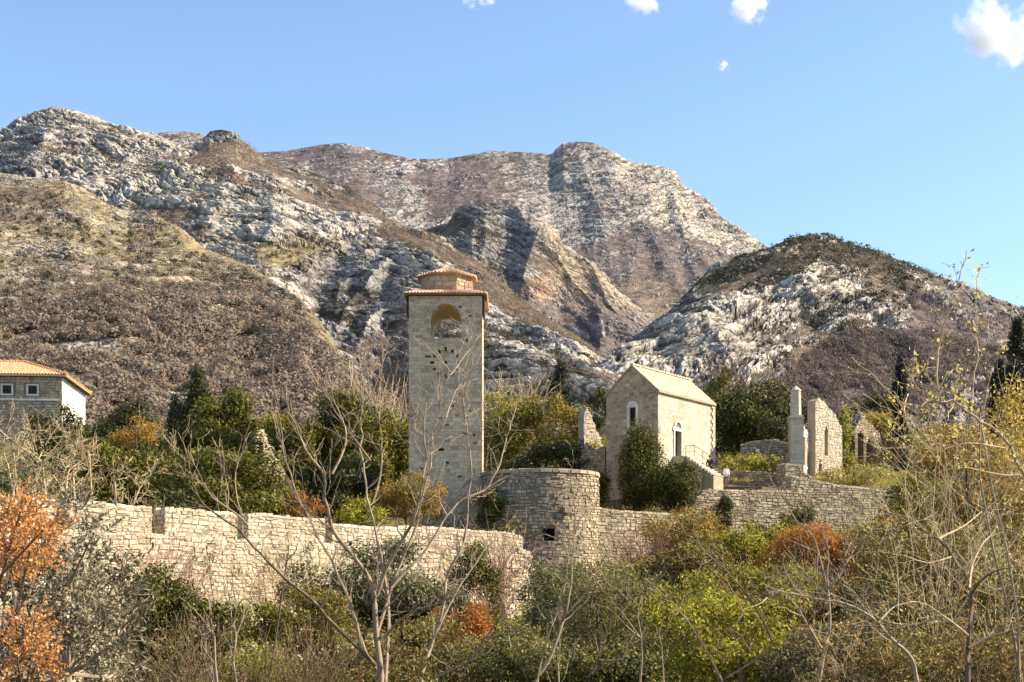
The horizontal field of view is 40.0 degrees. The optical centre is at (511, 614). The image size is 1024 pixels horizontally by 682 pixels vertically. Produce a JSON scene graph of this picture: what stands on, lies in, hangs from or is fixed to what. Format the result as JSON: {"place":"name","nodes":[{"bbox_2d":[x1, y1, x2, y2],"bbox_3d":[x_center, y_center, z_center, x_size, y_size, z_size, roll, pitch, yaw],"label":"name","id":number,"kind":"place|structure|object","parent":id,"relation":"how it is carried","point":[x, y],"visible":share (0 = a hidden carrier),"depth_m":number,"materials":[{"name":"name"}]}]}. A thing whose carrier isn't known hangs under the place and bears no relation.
{"place":"outdoors","nodes":[
{"label":"outdoors","id":0,"kind":"place"},
{"bbox_2d":[0,173,390,432],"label":"yellow hillside","id":1,"kind":"structure","parent":0,"point":[37,244],"depth_m":490.31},
{"bbox_2d":[0,131,619,432],"bbox_3d":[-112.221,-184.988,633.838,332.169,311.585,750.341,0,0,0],"label":"bare woods","id":2,"kind":"object","parent":1,"relation":"on","point":[224,368],"visible":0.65,"depth_m":379.02,"materials":[{"name":"plant"}]},
{"bbox_2d":[0,106,616,437],"bbox_3d":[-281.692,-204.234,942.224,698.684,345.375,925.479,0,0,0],"label":"white ridge mountain","id":3,"kind":"structure","parent":0,"point":[360,285],"depth_m":801.74,"materials":[{"name":"stone"}]},
{"bbox_2d":[0,162,950,400],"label":"slope scrub","id":4,"kind":"object","parent":3,"relation":"on","point":[907,265],"visible":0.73,"depth_m":702.53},
{"bbox_2d":[157,131,767,320],"bbox_3d":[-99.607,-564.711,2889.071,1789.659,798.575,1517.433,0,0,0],"label":"mountain","id":5,"kind":"structure","parent":0,"point":[653,242],"depth_m":2663.60,"materials":[{"name":"stone"}]},
{"bbox_2d":[0,430,1023,681],"bbox_3d":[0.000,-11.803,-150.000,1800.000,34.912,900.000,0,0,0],"label":"ground","id":6,"kind":"structure","parent":0,"point":[392,524],"depth_m":119.95,"materials":[{"name":"plant"}]},
{"bbox_2d":[0,594,69,681],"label":"orange tree","id":7,"kind":"object","parent":6,"relation":"on","point":[25,642],"visible":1,"depth_m":23.10,"materials":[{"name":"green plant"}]},
{"bbox_2d":[0,476,80,652],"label":"orange tree","id":8,"kind":"object","parent":6,"relation":"on","point":[25,529],"visible":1,"depth_m":24.01,"materials":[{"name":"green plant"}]},
{"bbox_2d":[0,398,85,514],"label":"bare tree","id":9,"kind":"object","parent":6,"relation":"on","point":[45,489],"visible":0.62,"depth_m":63.51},
{"bbox_2d":[0,360,91,444],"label":"hillside house","id":10,"kind":"structure","parent":6,"relation":"on","point":[26,385],"depth_m":129.81,"materials":[{"name":"paint"}]},
{"bbox_2d":[19,399,92,499],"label":"evergreen shrub","id":11,"kind":"object","parent":6,"relation":"on","point":[69,415],"visible":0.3,"depth_m":103.42,"materials":[{"name":"green plant"}]},
{"bbox_2d":[0,405,111,670],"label":"pale twig tree","id":12,"kind":"object","parent":6,"relation":"on","point":[29,459],"visible":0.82,"depth_m":30.98,"materials":[{"name":"beige plant"}]},
{"bbox_2d":[37,426,110,507],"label":"bare tree","id":13,"kind":"object","parent":6,"relation":"on","point":[78,446],"visible":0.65,"depth_m":65.94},
{"bbox_2d":[0,483,167,681],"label":"olive tree","id":14,"kind":"object","parent":6,"relation":"on","point":[81,628],"visible":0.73,"depth_m":26.20,"materials":[{"name":"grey plant"}]},
{"bbox_2d":[46,449,170,505],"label":"bare tree","id":15,"kind":"object","parent":6,"relation":"on","point":[135,500],"visible":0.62,"depth_m":68.56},
{"bbox_2d":[61,432,177,506],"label":"evergreen tree","id":16,"kind":"object","parent":6,"relation":"on","point":[105,491],"visible":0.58,"depth_m":81.39,"materials":[{"name":"green plant"}]},
{"bbox_2d":[103,396,159,466],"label":"evergreen shrub","id":17,"kind":"object","parent":6,"relation":"on","point":[120,418],"visible":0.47,"depth_m":111.60,"materials":[{"name":"green plant"}]},
{"bbox_2d":[31,494,270,680],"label":"bare thicket","id":18,"kind":"object","parent":6,"relation":"on","point":[171,560],"visible":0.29,"depth_m":60.10,"materials":[{"name":"grey plant"}]},
{"bbox_2d":[114,558,201,681],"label":"dark shrub","id":19,"kind":"object","parent":6,"relation":"on","point":[172,603],"visible":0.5,"depth_m":49.56,"materials":[{"name":"green plant"}]},
{"bbox_2d":[93,589,275,681],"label":"dry shrub","id":20,"kind":"object","parent":6,"relation":"on","point":[185,661],"visible":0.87,"depth_m":37.97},
{"bbox_2d":[159,364,217,470],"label":"evergreen tree","id":21,"kind":"object","parent":6,"relation":"on","point":[197,376],"visible":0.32,"depth_m":103.35,"materials":[{"name":"green plant"}]},
{"bbox_2d":[165,595,256,681],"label":"dark shrub","id":22,"kind":"object","parent":6,"relation":"on","point":[224,614],"visible":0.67,"depth_m":46.76,"materials":[{"name":"green plant"}]},
{"bbox_2d":[171,385,271,480],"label":"evergreen tree","id":23,"kind":"object","parent":6,"relation":"on","point":[216,421],"visible":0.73,"depth_m":101.27,"materials":[{"name":"green plant"}]},
{"bbox_2d":[154,442,307,516],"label":"evergreen tree","id":24,"kind":"object","parent":6,"relation":"on","point":[253,496],"visible":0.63,"depth_m":82.35,"materials":[{"name":"green plant"}]},
{"bbox_2d":[203,636,302,681],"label":"green shrub","id":25,"kind":"object","parent":6,"relation":"on","point":[256,655],"visible":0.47,"depth_m":41.57,"materials":[{"name":"green plant"}]},
{"bbox_2d":[0,496,546,681],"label":"rampart wall","id":26,"kind":"structure","parent":6,"relation":"on","point":[202,522],"depth_m":69.93,"materials":[{"name":"stone"}]},
{"bbox_2d":[234,596,317,681],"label":"green shrub","id":27,"kind":"object","parent":6,"relation":"on","point":[264,610],"visible":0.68,"depth_m":49.73,"materials":[{"name":"green plant"}]},
{"bbox_2d":[263,408,323,506],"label":"evergreen tree","id":28,"kind":"object","parent":6,"relation":"on","point":[288,445],"visible":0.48,"depth_m":115.19,"materials":[{"name":"green plant"}]},
{"bbox_2d":[195,511,394,669],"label":"bare thicket","id":29,"kind":"object","parent":6,"relation":"on","point":[269,581],"visible":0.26,"depth_m":67.49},
{"bbox_2d":[213,604,405,681],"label":"dry shrub","id":30,"kind":"object","parent":6,"relation":"on","point":[315,677],"visible":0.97,"depth_m":37.97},
{"bbox_2d":[271,580,365,681],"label":"dark shrub","id":31,"kind":"object","parent":6,"relation":"on","point":[340,612],"visible":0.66,"depth_m":56.48,"materials":[{"name":"green plant"}]},
{"bbox_2d":[293,456,377,525],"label":"evergreen shrub","id":32,"kind":"object","parent":6,"relation":"on","point":[352,483],"visible":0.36,"depth_m":97.10,"materials":[{"name":"green plant"}]},
{"bbox_2d":[124,317,557,681],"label":"bare tree","id":33,"kind":"object","parent":6,"relation":"on","point":[378,667],"visible":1,"depth_m":32.88,"materials":[{"name":"grey plant"}]},
{"bbox_2d":[307,386,380,521],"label":"evergreen tree","id":34,"kind":"object","parent":6,"relation":"on","point":[329,437],"visible":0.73,"depth_m":116.96,"materials":[{"name":"green plant"}]},
{"bbox_2d":[282,532,436,676],"bbox_3d":[-6.637,0.260,62.799,6.631,7.922,6.190,0,0,-35],"label":"dark shrub","id":35,"kind":"object","parent":6,"relation":"on","point":[361,586],"visible":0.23,"depth_m":62.36,"materials":[{"name":"green plant"}]},
{"bbox_2d":[330,448,393,525],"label":"evergreen tree","id":36,"kind":"object","parent":6,"relation":"on","point":[371,468],"visible":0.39,"depth_m":101.57,"materials":[{"name":"green plant"}]},
{"bbox_2d":[331,494,393,525],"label":"green shrub","id":37,"kind":"object","parent":6,"relation":"on","point":[343,513],"visible":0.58,"depth_m":87.54,"materials":[{"name":"green plant"}]},
{"bbox_2d":[346,405,408,523],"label":"evergreen tree","id":38,"kind":"object","parent":6,"relation":"on","point":[397,455],"visible":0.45,"depth_m":107.24,"materials":[{"name":"green plant"}]},
{"bbox_2d":[299,611,486,681],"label":"mixed shrub","id":39,"kind":"object","parent":6,"relation":"on","point":[396,665],"visible":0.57,"depth_m":43.34,"materials":[{"name":"green plant"}]},
{"bbox_2d":[361,468,450,526],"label":"ochre shrub","id":40,"kind":"object","parent":6,"relation":"on","point":[393,499],"visible":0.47,"depth_m":91.53,"materials":[{"name":"yellow plant"}]},
{"bbox_2d":[359,567,471,681],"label":"dark shrub","id":41,"kind":"object","parent":6,"relation":"on","point":[408,594],"visible":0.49,"depth_m":59.26,"materials":[{"name":"green plant"}]},
{"bbox_2d":[402,267,488,529],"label":"clock tower","id":42,"kind":"structure","parent":6,"relation":"on","point":[439,296],"depth_m":97.00,"materials":[{"name":"beige stone"}]},
{"bbox_2d":[394,299,530,681],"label":"bare tree","id":43,"kind":"object","parent":6,"relation":"on","point":[440,618],"visible":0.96,"depth_m":35.65,"materials":[{"name":"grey plant"}]},
{"bbox_2d":[428,600,496,681],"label":"rust shrub","id":44,"kind":"object","parent":6,"relation":"on","point":[475,615],"visible":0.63,"depth_m":55.93,"materials":[{"name":"orange plant"}]},
{"bbox_2d":[444,537,508,645],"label":"dark shrub","id":45,"kind":"object","parent":6,"relation":"on","point":[478,570],"visible":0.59,"depth_m":73.86,"materials":[{"name":"green plant"}]},
{"bbox_2d":[420,505,568,641],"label":"bare thicket","id":46,"kind":"object","parent":6,"relation":"on","point":[502,584],"visible":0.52,"depth_m":79.67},
{"bbox_2d":[427,617,589,681],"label":"mixed shrub","id":47,"kind":"object","parent":6,"relation":"on","point":[528,653],"visible":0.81,"depth_m":43.20,"materials":[{"name":"green plant"}]},
{"bbox_2d":[0,423,1023,535],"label":"scrub","id":48,"kind":"object","parent":6,"relation":"on","point":[619,507],"visible":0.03,"depth_m":124.78,"materials":[{"name":"green plant"}]},
{"bbox_2d":[484,389,546,471],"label":"scrub tree","id":49,"kind":"object","parent":6,"relation":"on","point":[513,443],"visible":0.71,"depth_m":124.23,"materials":[{"name":"green plant"}]},
{"bbox_2d":[484,435,595,469],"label":"dark hedge","id":50,"kind":"object","parent":6,"relation":"on","point":[548,452],"visible":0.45,"depth_m":108.29,"materials":[{"name":"green plant"}]},
{"bbox_2d":[480,468,602,607],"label":"round bastion","id":51,"kind":"object","parent":6,"relation":"on","point":[538,493],"visible":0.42,"depth_m":91.36,"materials":[{"name":"beige stone"}]},
{"bbox_2d":[471,482,509,530],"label":"ivy clump","id":52,"kind":"object","parent":51,"relation":"attached to","point":[491,510],"visible":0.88,"depth_m":91.27,"materials":[{"name":"green plant"}]},
{"bbox_2d":[83,514,1023,681],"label":"undergrowth","id":53,"kind":"object","parent":6,"relation":"on","point":[501,528],"visible":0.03,"depth_m":76.91,"materials":[{"name":"green plant"}]},
{"bbox_2d":[513,554,595,651],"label":"olive shrub","id":54,"kind":"object","parent":6,"relation":"on","point":[542,573],"visible":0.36,"depth_m":69.37,"materials":[{"name":"green plant"}]},
{"bbox_2d":[515,391,602,466],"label":"scrub tree","id":55,"kind":"object","parent":6,"relation":"on","point":[562,410],"visible":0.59,"depth_m":123.31,"materials":[{"name":"green plant"}]},
{"bbox_2d":[532,440,612,681],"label":"bare tree","id":56,"kind":"object","parent":6,"relation":"on","point":[540,672],"visible":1,"depth_m":36.07,"materials":[{"name":"grey plant"}]},
{"bbox_2d":[517,552,690,679],"bbox_3d":[4.271,0.437,62.131,8.163,6.354,7.397,0,0,0],"label":"olive shrub","id":57,"kind":"object","parent":6,"relation":"on","point":[596,614],"visible":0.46,"depth_m":61.31,"materials":[{"name":"green plant"}]},
{"bbox_2d":[539,634,671,681],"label":"dark shrub","id":58,"kind":"object","parent":6,"relation":"on","point":[625,669],"visible":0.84,"depth_m":43.23,"materials":[{"name":"green plant"}]},
{"bbox_2d":[583,569,681,681],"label":"bare sapling","id":59,"kind":"object","parent":6,"relation":"on","point":[634,632],"visible":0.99,"depth_m":38.01,"materials":[{"name":"brown plant"}]},
{"bbox_2d":[585,515,690,606],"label":"bare thicket","id":60,"kind":"object","parent":6,"relation":"on","point":[657,549],"visible":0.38,"depth_m":83.73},
{"bbox_2d":[612,417,667,512],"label":"conical evergreen","id":61,"kind":"object","parent":6,"relation":"on","point":[639,454],"visible":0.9,"depth_m":100.71,"materials":[{"name":"green plant"}]},
{"bbox_2d":[598,507,691,597],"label":"retaining wall","id":62,"kind":"structure","parent":6,"relation":"on","point":[610,521],"depth_m":95.23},
{"bbox_2d":[604,363,715,499],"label":"chapel","id":63,"kind":"structure","parent":6,"relation":"on","point":[680,409],"depth_m":107.25,"materials":[{"name":"stone"}]},
{"bbox_2d":[642,457,702,513],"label":"rounded evergreen","id":64,"kind":"object","parent":6,"relation":"on","point":[674,484],"visible":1,"depth_m":99.07,"materials":[{"name":"green plant"}]},
{"bbox_2d":[618,538,734,613],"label":"olive brown shrub","id":65,"kind":"object","parent":6,"relation":"on","point":[679,566],"visible":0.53,"depth_m":79.09,"materials":[{"name":"green plant"}]},
{"bbox_2d":[633,504,733,558],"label":"shrub","id":66,"kind":"object","parent":6,"relation":"on","point":[707,528],"visible":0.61,"depth_m":85.55,"materials":[{"name":"green plant"}]},
{"bbox_2d":[629,567,748,681],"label":"lime shrub","id":67,"kind":"object","parent":6,"relation":"on","point":[699,581],"visible":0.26,"depth_m":57.62,"materials":[{"name":"green plant"}]},
{"bbox_2d":[640,502,791,681],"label":"bare sapling","id":68,"kind":"object","parent":6,"relation":"on","point":[749,663],"visible":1,"depth_m":33.82,"materials":[{"name":"brown plant"}]},
{"bbox_2d":[678,488,791,558],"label":"terrace wall","id":69,"kind":"structure","parent":6,"relation":"on","point":[757,506],"depth_m":101.84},
{"bbox_2d":[639,585,839,681],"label":"lime shrub","id":70,"kind":"object","parent":6,"relation":"on","point":[738,658],"visible":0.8,"depth_m":47.30,"materials":[{"name":"green plant"}]},
{"bbox_2d":[710,520,776,600],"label":"green shrub","id":71,"kind":"object","parent":6,"relation":"on","point":[741,543],"visible":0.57,"depth_m":83.19,"materials":[{"name":"green plant"}]},
{"bbox_2d":[716,451,786,472],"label":"grass bank shrub","id":72,"kind":"object","parent":6,"relation":"on","point":[754,461],"visible":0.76,"depth_m":111.73,"materials":[{"name":"green plant"}]},
{"bbox_2d":[707,376,804,461],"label":"evergreen tree","id":73,"kind":"object","parent":6,"relation":"on","point":[735,417],"visible":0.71,"depth_m":123.97,"materials":[{"name":"green plant"}]},
{"bbox_2d":[721,559,829,669],"bbox_3d":[12.025,0.308,62.167,4.733,5.528,4.292,0,0,-34],"label":"green shrub","id":74,"kind":"object","parent":6,"relation":"on","point":[761,587],"visible":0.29,"depth_m":61.50,"materials":[{"name":"green plant"}]},
{"bbox_2d":[701,489,883,681],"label":"twig tangle","id":75,"kind":"object","parent":6,"relation":"on","point":[769,582],"visible":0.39,"depth_m":50.20,"materials":[{"name":"brown plant"}]},
{"bbox_2d":[787,386,804,472],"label":"stone pillar","id":76,"kind":"structure","parent":6,"relation":"on","point":[795,418],"depth_m":111.48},
{"bbox_2d":[752,517,867,603],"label":"rust shrub","id":77,"kind":"object","parent":6,"relation":"on","point":[833,549],"visible":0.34,"depth_m":74.93,"materials":[{"name":"orange plant"}]},
{"bbox_2d":[745,439,891,681],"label":"bare tree","id":78,"kind":"object","parent":6,"relation":"on","point":[820,668],"visible":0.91,"depth_m":40.05,"materials":[{"name":"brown plant"}]},
{"bbox_2d":[807,398,841,480],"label":"lancet ruin","id":79,"kind":"object","parent":6,"relation":"on","point":[824,428],"visible":0.69,"depth_m":114.15,"materials":[{"name":"stone"}]},
{"bbox_2d":[748,591,921,681],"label":"mixed shrub","id":80,"kind":"object","parent":6,"relation":"on","point":[803,664],"visible":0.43,"depth_m":45.13,"materials":[{"name":"green plant"}]},
{"bbox_2d":[783,476,892,533],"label":"curtain wall","id":81,"kind":"structure","parent":6,"relation":"on","point":[799,487],"depth_m":104.99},
{"bbox_2d":[809,461,896,487],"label":"grass bank shrub","id":82,"kind":"object","parent":6,"relation":"on","point":[856,479],"visible":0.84,"depth_m":108.71,"materials":[{"name":"green plant"}]},
{"bbox_2d":[848,418,879,467],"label":"ruined arch","id":83,"kind":"structure","parent":6,"relation":"on","point":[858,448],"depth_m":124.91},
{"bbox_2d":[709,531,1021,681],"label":"bare tree","id":84,"kind":"object","parent":6,"relation":"on","point":[895,642],"visible":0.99,"depth_m":31.23,"materials":[{"name":"grey plant"}]},
{"bbox_2d":[798,565,939,662],"bbox_3d":[15.179,0.490,59.698,6.504,5.199,6.213,0,0,0],"label":"dark shrub","id":85,"kind":"object","parent":6,"relation":"on","point":[837,607],"visible":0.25,"depth_m":58.26,"materials":[{"name":"green plant"}]},
{"bbox_2d":[793,583,947,681],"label":"twig tangle","id":86,"kind":"object","parent":6,"relation":"on","point":[836,653],"visible":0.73,"depth_m":38.26,"materials":[{"name":"brown plant"}]},
{"bbox_2d":[837,510,943,583],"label":"ochre shrub","id":87,"kind":"object","parent":6,"relation":"on","point":[899,521],"visible":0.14,"depth_m":73.27,"materials":[{"name":"brown plant"}]},
{"bbox_2d":[765,376,1023,681],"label":"twig tangle","id":88,"kind":"object","parent":6,"relation":"on","point":[929,549],"visible":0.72,"depth_m":46.09,"materials":[{"name":"brown plant"}]},
{"bbox_2d":[774,516,1023,681],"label":"twig tangle","id":89,"kind":"object","parent":6,"relation":"on","point":[956,592],"visible":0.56,"depth_m":41.61,"materials":[{"name":"brown plant"}]},
{"bbox_2d":[887,338,912,471],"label":"narrow cypress","id":90,"kind":"object","parent":6,"relation":"on","point":[901,376],"visible":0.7,"depth_m":121.68,"materials":[{"name":"green plant"}]},
{"bbox_2d":[841,586,959,681],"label":"dark shrub","id":91,"kind":"object","parent":6,"relation":"on","point":[892,617],"visible":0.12,"depth_m":47.03,"materials":[{"name":"green plant"}]},
{"bbox_2d":[873,471,949,568],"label":"green shrub","id":92,"kind":"object","parent":6,"relation":"on","point":[899,500],"visible":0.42,"depth_m":83.96,"materials":[{"name":"green plant"}]},
{"bbox_2d":[818,426,1023,681],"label":"twig tangle","id":93,"kind":"object","parent":6,"relation":"on","point":[983,553],"visible":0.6,"depth_m":39.74,"materials":[{"name":"brown plant"}]},
{"bbox_2d":[835,516,1013,632],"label":"mixed shrub","id":94,"kind":"object","parent":6,"relation":"on","point":[961,551],"visible":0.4,"depth_m":65.23,"materials":[{"name":"green plant"}]},
{"bbox_2d":[827,297,1023,634],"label":"twig tangle","id":95,"kind":"object","parent":6,"relation":"on","point":[915,478],"visible":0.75,"depth_m":60.68,"materials":[{"name":"brown plant"}]},
{"bbox_2d":[844,610,1023,681],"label":"mixed shrub","id":96,"kind":"object","parent":6,"relation":"on","point":[903,660],"visible":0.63,"depth_m":37.38,"materials":[{"name":"green plant"}]},
{"bbox_2d":[854,545,1023,681],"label":"twig tangle","id":97,"kind":"object","parent":6,"relation":"on","point":[985,648],"visible":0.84,"depth_m":34.01,"materials":[{"name":"brown plant"}]},
{"bbox_2d":[865,469,1023,681],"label":"bare tree","id":98,"kind":"object","parent":6,"relation":"on","point":[967,580],"visible":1,"depth_m":30.38,"materials":[{"name":"beige plant"}]},
{"bbox_2d":[899,417,992,551],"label":"ochre shrub","id":99,"kind":"object","parent":6,"relation":"on","point":[926,461],"visible":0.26,"depth_m":87.40,"materials":[{"name":"yellow plant"}]},
{"bbox_2d":[885,248,1023,566],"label":"curved tree","id":100,"kind":"object","parent":6,"relation":"on","point":[1004,439],"visible":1,"depth_m":26.01,"materials":[{"name":"grey plant"}]},
{"bbox_2d":[917,419,1023,586],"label":"mixed shrub","id":101,"kind":"object","parent":6,"relation":"on","point":[961,514],"visible":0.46,"depth_m":71.36,"materials":[{"name":"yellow plant"}]},
{"bbox_2d":[933,564,1023,681],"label":"dark shrub","id":102,"kind":"object","parent":6,"relation":"on","point":[983,600],"visible":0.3,"depth_m":47.23,"materials":[{"name":"green plant"}]},
{"bbox_2d":[971,372,1023,681],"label":"yellow tree","id":103,"kind":"object","parent":6,"relation":"on","point":[1016,404],"visible":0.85,"depth_m":33.59,"materials":[{"name":"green plant"}]},
{"bbox_2d":[983,309,1023,524],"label":"cypress tree","id":104,"kind":"object","parent":6,"relation":"on","point":[1014,345],"visible":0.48,"depth_m":91.65,"materials":[{"name":"green plant"}]},
{"bbox_2d":[0,0,1023,306],"label":"sky","id":105,"kind":"structure","parent":0,"point":[892,126],"materials":[{"name":"blue"}]},
{"bbox_2d":[418,202,652,358],"bbox_3d":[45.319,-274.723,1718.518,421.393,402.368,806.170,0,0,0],"label":"crag mountain","id":106,"kind":"structure","parent":0,"point":[537,264],"depth_m":1512.17,"materials":[{"name":"stone"}]},
{"bbox_2d":[597,233,1023,435],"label":"dark topped mountain","id":107,"kind":"structure","parent":0,"point":[681,338],"depth_m":653.93,"materials":[{"name":"stone"}]},
{"bbox_2d":[731,235,1023,420],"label":"bare woods","id":108,"kind":"object","parent":107,"relation":"on","point":[816,378],"visible":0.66,"depth_m":618.29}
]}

